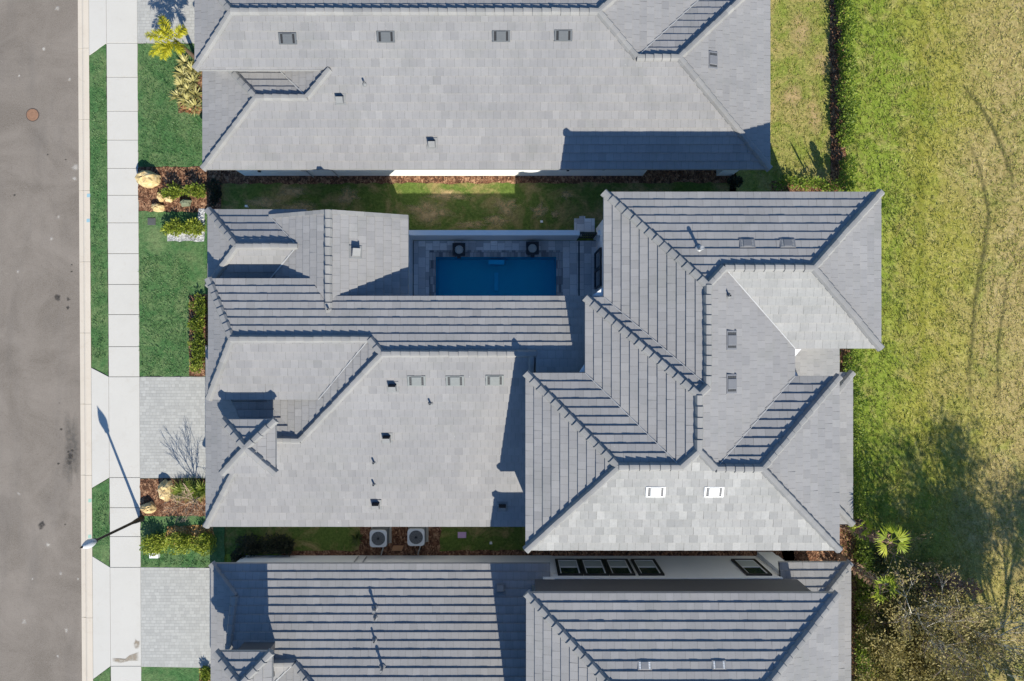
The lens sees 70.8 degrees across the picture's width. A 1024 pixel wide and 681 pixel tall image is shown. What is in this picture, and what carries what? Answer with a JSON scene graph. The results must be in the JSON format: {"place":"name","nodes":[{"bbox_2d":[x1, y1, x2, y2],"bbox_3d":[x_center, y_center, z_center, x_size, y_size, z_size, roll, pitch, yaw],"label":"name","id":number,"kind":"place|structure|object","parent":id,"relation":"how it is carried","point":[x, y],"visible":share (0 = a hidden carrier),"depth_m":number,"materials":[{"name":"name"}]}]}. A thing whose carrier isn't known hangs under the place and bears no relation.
{"place":"outdoors","nodes":[
{"label":"outdoors","id":0,"kind":"place"},
{"bbox_2d":[0,0,81,680],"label":"road","id":1,"kind":"structure","parent":0,"point":[40,599],"depth_m":35.99,"materials":[{"name":"grey asphalt"}]},
{"bbox_2d":[26,108,38,121],"bbox_3d":[-23.963,-11.277,35.983,0.670,0.018,0.670,0,90,0],"label":"manhole cover","id":2,"kind":"object","parent":1,"relation":"on","point":[32,114],"visible":1,"depth_m":35.98,"materials":[{"name":"metal"}]},
{"bbox_2d":[89,0,141,680],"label":"sidewalk","id":3,"kind":"structure","parent":0,"point":[123,268],"depth_m":35.91,"materials":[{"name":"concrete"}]},
{"bbox_2d":[137,0,194,43],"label":"driveway","id":4,"kind":"structure","parent":0,"point":[177,12],"depth_m":35.91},
{"bbox_2d":[137,43,201,166],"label":"front lawn","id":5,"kind":"structure","parent":0,"point":[142,97],"depth_m":35.91,"materials":[{"name":"green plant"}]},
{"bbox_2d":[144,15,194,60],"bbox_3d":[-16.162,-14.133,34.493,2.126,3.016,2.123,0,90,0],"label":"palm tree","id":6,"kind":"object","parent":5,"relation":"on","point":[164,33],"visible":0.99,"depth_m":33.50,"materials":[{"name":"yellow plant"}]},
{"bbox_2d":[177,69,201,112],"bbox_3d":[-15.627,-12.568,35.900,2.219,0.001,2.544,0,90,0],"label":"mulch bed","id":7,"kind":"object","parent":5,"relation":"on","point":[199,82],"visible":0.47,"depth_m":35.90,"materials":[{"name":"brown wood"}]},
{"bbox_2d":[168,89,184,104],"bbox_3d":[-16.563,-12.049,35.677,1.281,0.446,0.963,0,90,0],"label":"bromeliad","id":8,"kind":"object","parent":7,"relation":"on","point":[175,94],"visible":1,"depth_m":35.73,"materials":[{"name":"beige plant"}]},
{"bbox_2d":[176,54,193,72],"bbox_3d":[-16.274,-13.795,35.700,0.916,0.401,1.128,14,90,0],"label":"bromeliad","id":9,"kind":"object","parent":7,"relation":"on","point":[184,59],"visible":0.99,"depth_m":35.74,"materials":[{"name":"beige plant"}]},
{"bbox_2d":[175,92,194,107],"bbox_3d":[-16.215,-11.926,35.698,0.952,0.405,1.070,-36,90,0],"label":"bromeliad","id":10,"kind":"object","parent":7,"relation":"on","point":[186,96],"visible":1,"depth_m":35.73,"materials":[{"name":"beige plant"}]},
{"bbox_2d":[181,59,200,78],"bbox_3d":[-15.973,-13.440,35.687,1.066,0.426,0.983,-31,90,0],"label":"bromeliad","id":11,"kind":"object","parent":7,"relation":"on","point":[192,70],"visible":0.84,"depth_m":35.73,"materials":[{"name":"beige plant"}]},
{"bbox_2d":[184,72,200,88],"bbox_3d":[-15.938,-12.856,35.689,0.990,0.422,1.031,0,90,0],"label":"bromeliad","id":12,"kind":"object","parent":7,"relation":"on","point":[194,80],"visible":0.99,"depth_m":35.73,"materials":[{"name":"beige plant"}]},
{"bbox_2d":[184,96,201,116],"bbox_3d":[-15.850,-11.640,35.695,1.084,0.409,1.085,0,90,0],"label":"bromeliad","id":13,"kind":"object","parent":7,"relation":"on","point":[192,105],"visible":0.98,"depth_m":35.75,"materials":[{"name":"beige plant"}]},
{"bbox_2d":[139,377,205,477],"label":"driveway","id":14,"kind":"structure","parent":0,"point":[172,426],"depth_m":35.91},
{"bbox_2d":[138,211,207,376],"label":"front lawn","id":15,"kind":"structure","parent":0,"point":[153,242],"depth_m":35.91,"materials":[{"name":"green plant"}]},
{"bbox_2d":[90,40,207,568],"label":"lawn grass","id":16,"kind":"structure","parent":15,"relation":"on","point":[152,268],"depth_m":35.88,"materials":[{"name":"green plant"}]},
{"bbox_2d":[167,209,204,241],"bbox_3d":[-16.240,-5.747,35.895,1.888,0.001,1.658,0,90,0],"label":"gravel strip","id":17,"kind":"object","parent":15,"relation":"on","point":[187,237],"visible":0.77,"depth_m":35.90,"materials":[{"name":"white gravel"}]},
{"bbox_2d":[160,218,182,236],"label":"shrub","id":18,"kind":"object","parent":17,"relation":"on","point":[173,225],"visible":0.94,"depth_m":35.46,"materials":[{"name":"green plant"}]},
{"bbox_2d":[178,217,206,237],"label":"shrub","id":19,"kind":"object","parent":17,"relation":"on","point":[191,227],"visible":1,"depth_m":35.45,"materials":[{"name":"green plant"}]},
{"bbox_2d":[189,294,207,376],"bbox_3d":[-15.565,-0.260,35.900,1.127,0.001,4.119,0,90,0],"label":"mulch bed","id":20,"kind":"object","parent":15,"relation":"on","point":[192,313],"visible":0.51,"depth_m":35.90,"materials":[{"name":"brown wood"}]},
{"bbox_2d":[187,315,205,338],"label":"shrub","id":21,"kind":"object","parent":20,"relation":"on","point":[195,323],"visible":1,"depth_m":35.59,"materials":[{"name":"green plant"}]},
{"bbox_2d":[187,334,205,356],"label":"shrub","id":22,"kind":"object","parent":20,"relation":"on","point":[198,346],"visible":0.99,"depth_m":35.57,"materials":[{"name":"green plant"}]},
{"bbox_2d":[189,349,205,373],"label":"shrub","id":23,"kind":"object","parent":20,"relation":"on","point":[196,366],"visible":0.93,"depth_m":35.59,"materials":[{"name":"green plant"}]},
{"bbox_2d":[188,292,207,317],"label":"shrub","id":24,"kind":"object","parent":20,"relation":"on","point":[199,309],"visible":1,"depth_m":35.59,"materials":[{"name":"green plant"}]},
{"bbox_2d":[141,567,210,667],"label":"driveway","id":25,"kind":"structure","parent":0,"point":[175,617],"depth_m":35.91,"materials":[{"name":"white concrete"}]},
{"bbox_2d":[141,667,210,680],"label":"front lawn","id":26,"kind":"structure","parent":0,"point":[169,674],"depth_m":35.91,"materials":[{"name":"green plant"}]},
{"label":"mulch bed","id":27,"kind":"structure","parent":26,"relation":"on","visible":0},
{"bbox_2d":[199,665,210,680],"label":"shrub","id":28,"kind":"object","parent":27,"relation":"on","point":[205,675],"visible":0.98,"depth_m":35.58,"materials":[{"name":"green plant"}]},
{"bbox_2d":[170,481,189,503],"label":"ornamental grass","id":29,"kind":"object","parent":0,"point":[175,492],"depth_m":35.64,"materials":[{"name":"green plant"}]},
{"bbox_2d":[140,516,224,567],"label":"front lawn","id":30,"kind":"structure","parent":0,"point":[152,525],"depth_m":35.91,"materials":[{"name":"green plant"}]},
{"bbox_2d":[139,530,169,556],"bbox_3d":[-17.595,10.052,35.495,1.541,1.114,1.252,0,90,0],"label":"shrub","id":31,"kind":"object","parent":30,"relation":"on","point":[157,542],"visible":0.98,"depth_m":35.40,"materials":[{"name":"green plant"}]},
{"bbox_2d":[165,525,213,544],"bbox_3d":[-16.091,9.721,35.900,2.505,0.001,1.056,0,90,0],"label":"mulch bed","id":32,"kind":"object","parent":30,"relation":"on","point":[195,530],"visible":0.56,"depth_m":35.90,"materials":[{"name":"brown wood"}]},
{"bbox_2d":[165,530,194,554],"bbox_3d":[-16.321,9.976,35.437,1.488,1.196,1.248,0,90,0],"label":"shrub","id":33,"kind":"object","parent":32,"relation":"on","point":[184,540],"visible":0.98,"depth_m":35.36,"materials":[{"name":"green plant"}]},
{"bbox_2d":[190,531,216,556],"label":"shrub","id":34,"kind":"object","parent":32,"relation":"on","point":[206,539],"visible":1,"depth_m":35.43,"materials":[{"name":"green plant"}]},
{"bbox_2d":[176,477,198,499],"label":"ornamental grass","id":35,"kind":"object","parent":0,"point":[186,485],"depth_m":35.65,"materials":[{"name":"green plant"}]},
{"bbox_2d":[84,0,1023,680],"bbox_3d":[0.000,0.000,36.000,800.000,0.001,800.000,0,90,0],"label":"ground","id":36,"kind":"structure","parent":0,"point":[952,230],"depth_m":36.00,"materials":[{"name":"green plant"}]},
{"bbox_2d":[78,0,92,680],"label":"kerb","id":37,"kind":"structure","parent":36,"relation":"on","point":[85,339],"depth_m":35.91,"materials":[{"name":"concrete"}]},
{"bbox_2d":[89,0,106,54],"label":"driveway apron","id":38,"kind":"object","parent":36,"relation":"on","point":[97,27],"visible":1,"depth_m":35.91,"materials":[{"name":"concrete"}]},
{"bbox_2d":[89,44,108,374],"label":"verge","id":39,"kind":"structure","parent":36,"relation":"on","point":[100,364],"depth_m":35.91,"materials":[{"name":"green plant"}]},
{"bbox_2d":[91,368,109,487],"bbox_3d":[-20.539,4.352,35.955,0.895,0.090,5.984,0,90,0],"label":"driveway apron","id":40,"kind":"object","parent":36,"relation":"on","point":[100,420],"visible":1,"depth_m":35.91,"materials":[{"name":"concrete"}]},
{"bbox_2d":[92,479,109,566],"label":"verge","id":41,"kind":"structure","parent":36,"relation":"on","point":[101,551],"depth_m":35.91,"materials":[{"name":"green plant"}]},
{"bbox_2d":[92,556,110,678],"bbox_3d":[-20.477,13.824,35.955,0.899,0.090,6.112,0,90,0],"label":"driveway apron","id":42,"kind":"object","parent":36,"relation":"on","point":[101,625],"visible":1,"depth_m":35.91,"materials":[{"name":"concrete"}]},
{"bbox_2d":[93,667,109,680],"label":"verge","id":43,"kind":"structure","parent":36,"relation":"on","point":[104,675],"depth_m":35.91,"materials":[{"name":"green plant"}]},
{"bbox_2d":[80,515,144,548],"bbox_3d":[-18.480,8.880,33.400,0.400,5.200,0.400,0,90,0],"label":"street lamp","id":44,"kind":"object","parent":36,"relation":"on","point":[89,543],"visible":1,"depth_m":32.68,"materials":[{"name":"black metal"}]},
{"bbox_2d":[140,478,205,516],"bbox_3d":[-16.438,7.823,35.902,4.280,0.001,1.929,0,90,0],"label":"mulch bed","id":45,"kind":"object","parent":36,"relation":"on","point":[148,489],"visible":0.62,"depth_m":35.90,"materials":[{"name":"brown wood"}]},
{"bbox_2d":[140,501,156,512],"bbox_3d":[-18.064,8.300,35.680,0.691,0.519,0.594,41,90,0],"label":"boulder","id":46,"kind":"object","parent":45,"relation":"on","point":[149,507],"visible":1,"depth_m":35.56,"materials":[{"name":"yellow stone"}]},
{"bbox_2d":[158,479,172,501],"bbox_3d":[-17.207,7.453,35.629,0.635,0.622,1.110,0,90,0],"label":"boulder","id":47,"kind":"object","parent":45,"relation":"on","point":[165,485],"visible":0.96,"depth_m":35.50,"materials":[{"name":"yellow stone"}]},
{"bbox_2d":[156,483,205,522],"bbox_3d":[-15.467,7.681,34.483,2.582,3.044,2.173,0,90,0],"label":"bare tree","id":48,"kind":"object","parent":45,"relation":"on","point":[190,500],"visible":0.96,"depth_m":34.00,"materials":[{"name":"brown plant"}]},
{"bbox_2d":[191,478,205,502],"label":"ornamental grass","id":49,"kind":"object","parent":45,"relation":"on","point":[200,490],"depth_m":35.64,"materials":[{"name":"green plant"}]},
{"bbox_2d":[138,166,208,212],"bbox_3d":[-16.843,-7.528,35.902,3.649,0.001,2.330,0,90,0],"label":"mulch bed","id":50,"kind":"object","parent":36,"relation":"on","point":[182,177],"visible":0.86,"depth_m":35.90,"materials":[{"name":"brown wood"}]},
{"bbox_2d":[135,170,160,187],"bbox_3d":[-18.049,-8.013,35.524,1.099,0.832,0.849,0,90,0],"label":"boulder","id":51,"kind":"object","parent":50,"relation":"on","point":[147,179],"visible":1,"depth_m":35.34,"materials":[{"name":"yellow stone"}]},
{"bbox_2d":[158,182,184,200],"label":"shrub","id":52,"kind":"object","parent":50,"relation":"on","point":[175,191],"visible":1,"depth_m":35.36,"materials":[{"name":"green plant"}]},
{"bbox_2d":[182,182,206,198],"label":"shrub","id":53,"kind":"object","parent":50,"relation":"on","point":[197,190],"visible":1,"depth_m":35.35,"materials":[{"name":"green plant"}]},
{"bbox_2d":[208,170,220,208],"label":"mulch bed","id":54,"kind":"object","parent":36,"relation":"on","point":[214,174],"visible":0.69,"depth_m":35.90,"materials":[{"name":"brown wood"}]},
{"bbox_2d":[206,178,221,205],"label":"shrub","id":55,"kind":"object","parent":54,"relation":"on","point":[215,195],"visible":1,"depth_m":35.77,"materials":[{"name":"green plant"}]},
{"bbox_2d":[230,548,245,561],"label":"shrub","id":56,"kind":"object","parent":36,"relation":"on","point":[234,556],"visible":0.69,"depth_m":35.47,"materials":[{"name":"green plant"}]},
{"bbox_2d":[221,182,734,240],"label":"side yard","id":57,"kind":"structure","parent":36,"relation":"on","point":[474,204],"depth_m":35.98,"materials":[{"name":"green plant"}]},
{"bbox_2d":[415,203,444,220],"bbox_3d":[-4.144,-6.397,35.976,2.987,0.001,1.441,12,90,0],"label":"dry patch","id":58,"kind":"object","parent":57,"relation":"on","point":[429,215],"visible":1,"depth_m":35.98,"materials":[{"name":"brown plant"}]},
{"bbox_2d":[220,170,734,184],"bbox_3d":[-1.732,-8.245,35.970,25.736,0.001,0.918,0,90,0],"label":"mulch strip","id":59,"kind":"object","parent":57,"relation":"on","point":[648,176],"visible":0.49,"depth_m":35.97,"materials":[{"name":"brown soil"}]},
{"bbox_2d":[409,230,579,239],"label":"garden wall","id":60,"kind":"structure","parent":57,"relation":"on","point":[494,234],"depth_m":34.20,"materials":[{"name":"white paint"}]},
{"bbox_2d":[414,216,595,296],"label":"pool deck","id":61,"kind":"structure","parent":57,"relation":"on","point":[568,248],"depth_m":35.94,"materials":[{"name":"grey stone"}]},
{"bbox_2d":[452,243,464,258],"bbox_3d":[-2.604,-4.406,35.620,0.630,0.640,0.760,0,90,0],"label":"fire bowl","id":62,"kind":"object","parent":61,"relation":"on","point":[458,250],"visible":1,"depth_m":35.33,"materials":[{"name":"black metal"}]},
{"bbox_2d":[429,250,562,295],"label":"swimming pool","id":63,"kind":"structure","parent":61,"relation":"in","point":[496,273],"depth_m":37.35,"materials":[{"name":"liquid"}]},
{"bbox_2d":[526,242,538,256],"bbox_3d":[1.004,-4.469,35.620,0.630,0.640,0.760,0,90,0],"label":"fire bowl","id":64,"kind":"object","parent":61,"relation":"on","point":[532,249],"visible":1,"depth_m":35.39,"materials":[{"name":"black metal"}]},
{"bbox_2d":[578,241,579,295],"bbox_3d":[3.344,-2.678,35.948,0.070,0.024,4.556,0,90,0],"label":"deck drain","id":65,"kind":"object","parent":61,"relation":"on","point":[578,268],"visible":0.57,"depth_m":35.94,"materials":[{"name":"grey metal"}]},
{"bbox_2d":[192,0,772,177],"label":"house","id":66,"kind":"structure","parent":36,"relation":"on","point":[313,88],"depth_m":32.05,"materials":[{"name":"tile"}]},
{"bbox_2d":[224,527,750,553],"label":"side yard","id":67,"kind":"structure","parent":36,"relation":"on","point":[340,538],"depth_m":35.98,"materials":[{"name":"green plant"}]},
{"bbox_2d":[235,533,263,556],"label":"shrub","id":68,"kind":"object","parent":67,"relation":"on","point":[249,545],"visible":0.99,"depth_m":35.60,"materials":[{"name":"green plant"}]},
{"bbox_2d":[258,532,293,554],"bbox_3d":[-11.730,10.064,35.665,1.800,0.819,1.110,0,90,0],"label":"shrub","id":69,"kind":"object","parent":67,"relation":"on","point":[275,540],"visible":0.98,"depth_m":35.58,"materials":[{"name":"green plant"}]},
{"bbox_2d":[279,537,295,556],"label":"shrub","id":70,"kind":"object","parent":67,"relation":"on","point":[289,546],"visible":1,"depth_m":35.56,"materials":[{"name":"green plant"}]},
{"bbox_2d":[359,527,441,554],"bbox_3d":[-5.599,9.911,35.968,4.161,0.001,1.841,0,90,0],"label":"mulch bed","id":71,"kind":"object","parent":67,"relation":"on","point":[431,546],"visible":0.61,"depth_m":35.97,"materials":[{"name":"brown wood"}]},
{"bbox_2d":[370,527,391,555],"bbox_3d":[-6.511,9.916,35.508,1.000,0.983,1.586,0,90,0],"label":"air conditioner","id":72,"kind":"object","parent":71,"relation":"on","point":[381,537],"visible":0.93,"depth_m":35.10,"materials":[{"name":"grey metal"}]},
{"bbox_2d":[407,527,427,554],"bbox_3d":[-4.673,9.853,35.508,1.000,0.983,1.586,0,90,0],"label":"air conditioner","id":73,"kind":"object","parent":71,"relation":"on","point":[417,536],"visible":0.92,"depth_m":35.10,"materials":[{"name":"metal"}]},
{"bbox_2d":[208,552,853,680],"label":"house","id":74,"kind":"structure","parent":36,"relation":"on","point":[765,616],"depth_m":31.83,"materials":[{"name":"tile"}]},
{"bbox_2d":[555,559,583,575],"bbox_3d":[2.685,10.720,34.090,1.170,2.340,0.080,0,90,0],"label":"window","id":75,"kind":"structure","parent":74,"relation":"in","point":[565,567],"depth_m":33.97,"materials":[{"name":"glass"}]},
{"bbox_2d":[579,559,609,575],"bbox_3d":[3.875,10.720,34.090,1.170,2.340,0.080,0,90,0],"label":"window","id":76,"kind":"structure","parent":74,"relation":"in","point":[590,567],"depth_m":34.02,"materials":[{"name":"glass"}]},
{"bbox_2d":[603,559,635,575],"bbox_3d":[5.065,10.720,34.090,1.170,2.340,0.080,0,90,0],"label":"window","id":77,"kind":"structure","parent":74,"relation":"in","point":[616,567],"depth_m":34.02,"materials":[{"name":"glass"}]},
{"bbox_2d":[630,559,664,575],"bbox_3d":[6.390,10.720,34.090,1.180,2.340,0.080,0,90,0],"label":"window","id":78,"kind":"structure","parent":74,"relation":"in","point":[644,567],"depth_m":34.02,"materials":[{"name":"glass"}]},
{"bbox_2d":[731,559,771,575],"bbox_3d":[11.310,10.720,34.090,1.180,2.340,0.080,0,90,0],"label":"window","id":79,"kind":"structure","parent":74,"relation":"in","point":[750,567],"depth_m":34.02,"materials":[{"name":"glass"}]},
{"bbox_2d":[281,550,793,560],"bbox_3d":[1.298,10.786,35.970,25.636,0.001,0.746,0,90,0],"label":"mulch strip","id":80,"kind":"object","parent":36,"relation":"on","point":[606,553],"visible":0.31,"depth_m":35.97,"materials":[{"name":"brown wood"}]},
{"bbox_2d":[202,189,884,553],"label":"house","id":81,"kind":"structure","parent":36,"relation":"on","point":[680,381],"depth_m":29.38,"materials":[{"name":"tile"}]},
{"bbox_2d":[594,267,601,288],"bbox_3d":[4.150,-3.000,34.760,0.100,2.320,0.900,0,90,0],"label":"glazed door","id":82,"kind":"structure","parent":81,"relation":"in","point":[598,272],"depth_m":34.49,"materials":[{"name":"black glass"}]},
{"bbox_2d":[594,247,601,270],"bbox_3d":[4.150,-3.900,34.760,0.100,2.320,0.900,0,90,0],"label":"glazed door","id":83,"kind":"structure","parent":81,"relation":"in","point":[598,254],"depth_m":34.46,"materials":[{"name":"black glass"}]},
{"bbox_2d":[730,0,831,191],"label":"back yard","id":84,"kind":"structure","parent":36,"relation":"on","point":[750,181],"depth_m":35.98,"materials":[{"name":"green plant"}]},
{"bbox_2d":[726,174,742,188],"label":"shrub","id":85,"kind":"object","parent":84,"relation":"on","point":[735,181],"visible":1,"depth_m":35.66,"materials":[{"name":"green plant"}]},
{"bbox_2d":[771,181,831,191],"bbox_3d":[14.489,-7.376,35.968,3.102,0.001,1.234,0,90,0],"label":"mulch bed","id":86,"kind":"object","parent":84,"relation":"on","point":[788,189],"visible":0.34,"depth_m":35.97,"materials":[{"name":"brown wood"}]},
{"bbox_2d":[772,173,842,191],"bbox_3d":[14.641,-7.779,35.607,3.458,0.878,0.947,3,90,0],"label":"hedge","id":87,"kind":"object","parent":86,"relation":"on","point":[822,186],"visible":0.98,"depth_m":35.56,"materials":[{"name":"green plant"}]},
{"bbox_2d":[781,528,855,639],"bbox_3d":[15.314,11.994,35.970,3.725,0.001,6.007,0,90,0],"label":"mulch bed","id":88,"kind":"object","parent":36,"relation":"on","point":[829,555],"visible":0.25,"depth_m":35.97,"materials":[{"name":"brown wood"}]},
{"bbox_2d":[836,554,899,605],"bbox_3d":[16.602,11.071,33.841,1.542,4.338,1.633,0,90,0],"label":"palm tree","id":89,"kind":"object","parent":88,"relation":"on","point":[879,584],"visible":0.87,"depth_m":32.12,"materials":[{"name":"green plant"}]},
{"bbox_2d":[840,521,910,557],"bbox_3d":[16.754,8.800,33.791,1.782,4.455,1.603,0,90,0],"label":"palm tree","id":90,"kind":"object","parent":88,"relation":"on","point":[878,537],"visible":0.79,"depth_m":31.73,"materials":[{"name":"green plant"}]},
{"bbox_2d":[828,0,845,191],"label":"mulch bed","id":91,"kind":"object","parent":36,"relation":"on","point":[837,154],"visible":0.55,"depth_m":35.97,"materials":[{"name":"brown soil"}]},
{"bbox_2d":[833,0,860,191],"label":"hedge","id":92,"kind":"object","parent":91,"relation":"on","point":[846,82],"visible":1,"depth_m":35.15,"materials":[{"name":"green plant"}]},
{"bbox_2d":[840,349,857,679],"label":"mulch bed","id":93,"kind":"object","parent":36,"relation":"on","point":[853,642],"visible":0.23,"depth_m":35.97,"materials":[{"name":"brown wood"}]},
{"bbox_2d":[842,349,871,543],"bbox_3d":[16.969,5.031,35.379,1.234,1.323,9.886,-1,90,0],"label":"hedge","id":94,"kind":"object","parent":93,"relation":"on","point":[857,462],"visible":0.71,"depth_m":35.30,"materials":[{"name":"green plant"}]},
{"bbox_2d":[853,543,876,680],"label":"hedge","id":95,"kind":"object","parent":93,"relation":"on","point":[864,559],"visible":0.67,"depth_m":35.41,"materials":[{"name":"green plant"}]},
{"bbox_2d":[841,517,873,536],"bbox_3d":[16.075,8.662,34.465,1.143,3.101,0.882,-16,90,0],"label":"palm tree","id":96,"kind":"object","parent":36,"relation":"on","point":[858,525],"visible":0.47,"depth_m":33.36,"materials":[{"name":"green plant"}]},
{"bbox_2d":[870,548,887,577],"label":"shrub","id":97,"kind":"object","parent":36,"relation":"on","point":[880,561],"visible":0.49,"depth_m":35.98,"materials":[{"name":"green plant"}]},
{"bbox_2d":[868,526,941,602],"bbox_3d":[18.907,10.867,34.852,3.621,2.304,3.924,0,90,0],"label":"olive bush","id":98,"kind":"object","parent":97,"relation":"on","point":[902,556],"visible":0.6,"depth_m":34.66,"materials":[{"name":"green plant"}]},
{"bbox_2d":[868,616,904,662],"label":"leaf litter","id":99,"kind":"object","parent":36,"relation":"on","point":[883,618],"visible":0.1,"depth_m":35.98,"materials":[{"name":"brown plant"}]},
{"bbox_2d":[856,586,920,641],"bbox_3d":[18.174,13.290,34.873,3.150,2.262,3.041,34,90,0],"label":"olive bush","id":100,"kind":"object","parent":99,"relation":"on","point":[872,610],"visible":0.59,"depth_m":34.71,"materials":[{"name":"green plant"}]},
{"bbox_2d":[882,588,995,680],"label":"olive bush","id":101,"kind":"object","parent":99,"relation":"on","point":[890,606],"visible":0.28,"depth_m":33.99,"materials":[{"name":"green plant"}]},
{"bbox_2d":[851,619,961,680],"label":"olive bush","id":102,"kind":"object","parent":36,"relation":"on","point":[892,654],"visible":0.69,"depth_m":33.55,"materials":[{"name":"green plant"}]},
{"bbox_2d":[905,570,936,604],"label":"leaf litter","id":103,"kind":"object","parent":36,"relation":"on","point":[918,586],"visible":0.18,"depth_m":35.98,"materials":[{"name":"brown plant"}]},
{"bbox_2d":[856,559,1023,680],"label":"bare tree","id":104,"kind":"object","parent":103,"relation":"on","point":[961,625],"visible":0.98,"depth_m":31.14,"materials":[{"name":"brown plant"}]},
{"bbox_2d":[914,570,983,622],"bbox_3d":[20.846,12.419,34.877,3.083,2.259,2.922,19,90,0],"label":"bush","id":105,"kind":"object","parent":103,"relation":"on","point":[959,584],"visible":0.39,"depth_m":34.52,"materials":[{"name":"green plant"}]},
{"bbox_2d":[840,0,1023,680],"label":"field grass","id":106,"kind":"structure","parent":36,"relation":"on","point":[950,290],"depth_m":35.95,"materials":[{"name":"green plant"}]},
{"bbox_2d":[970,168,989,365],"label":"tyre track","id":107,"kind":"structure","parent":106,"relation":"on","point":[983,257],"depth_m":35.95,"materials":[{"name":"brown soil"}]},
{"bbox_2d":[919,638,981,678],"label":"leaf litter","id":108,"kind":"object","parent":36,"relation":"on","point":[938,669],"visible":0.04,"depth_m":35.98,"materials":[{"name":"brown plant"}]},
{"bbox_2d":[925,585,1023,680],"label":"bare tree","id":109,"kind":"object","parent":108,"relation":"on","point":[997,665],"visible":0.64,"depth_m":32.41,"materials":[{"name":"brown plant"}]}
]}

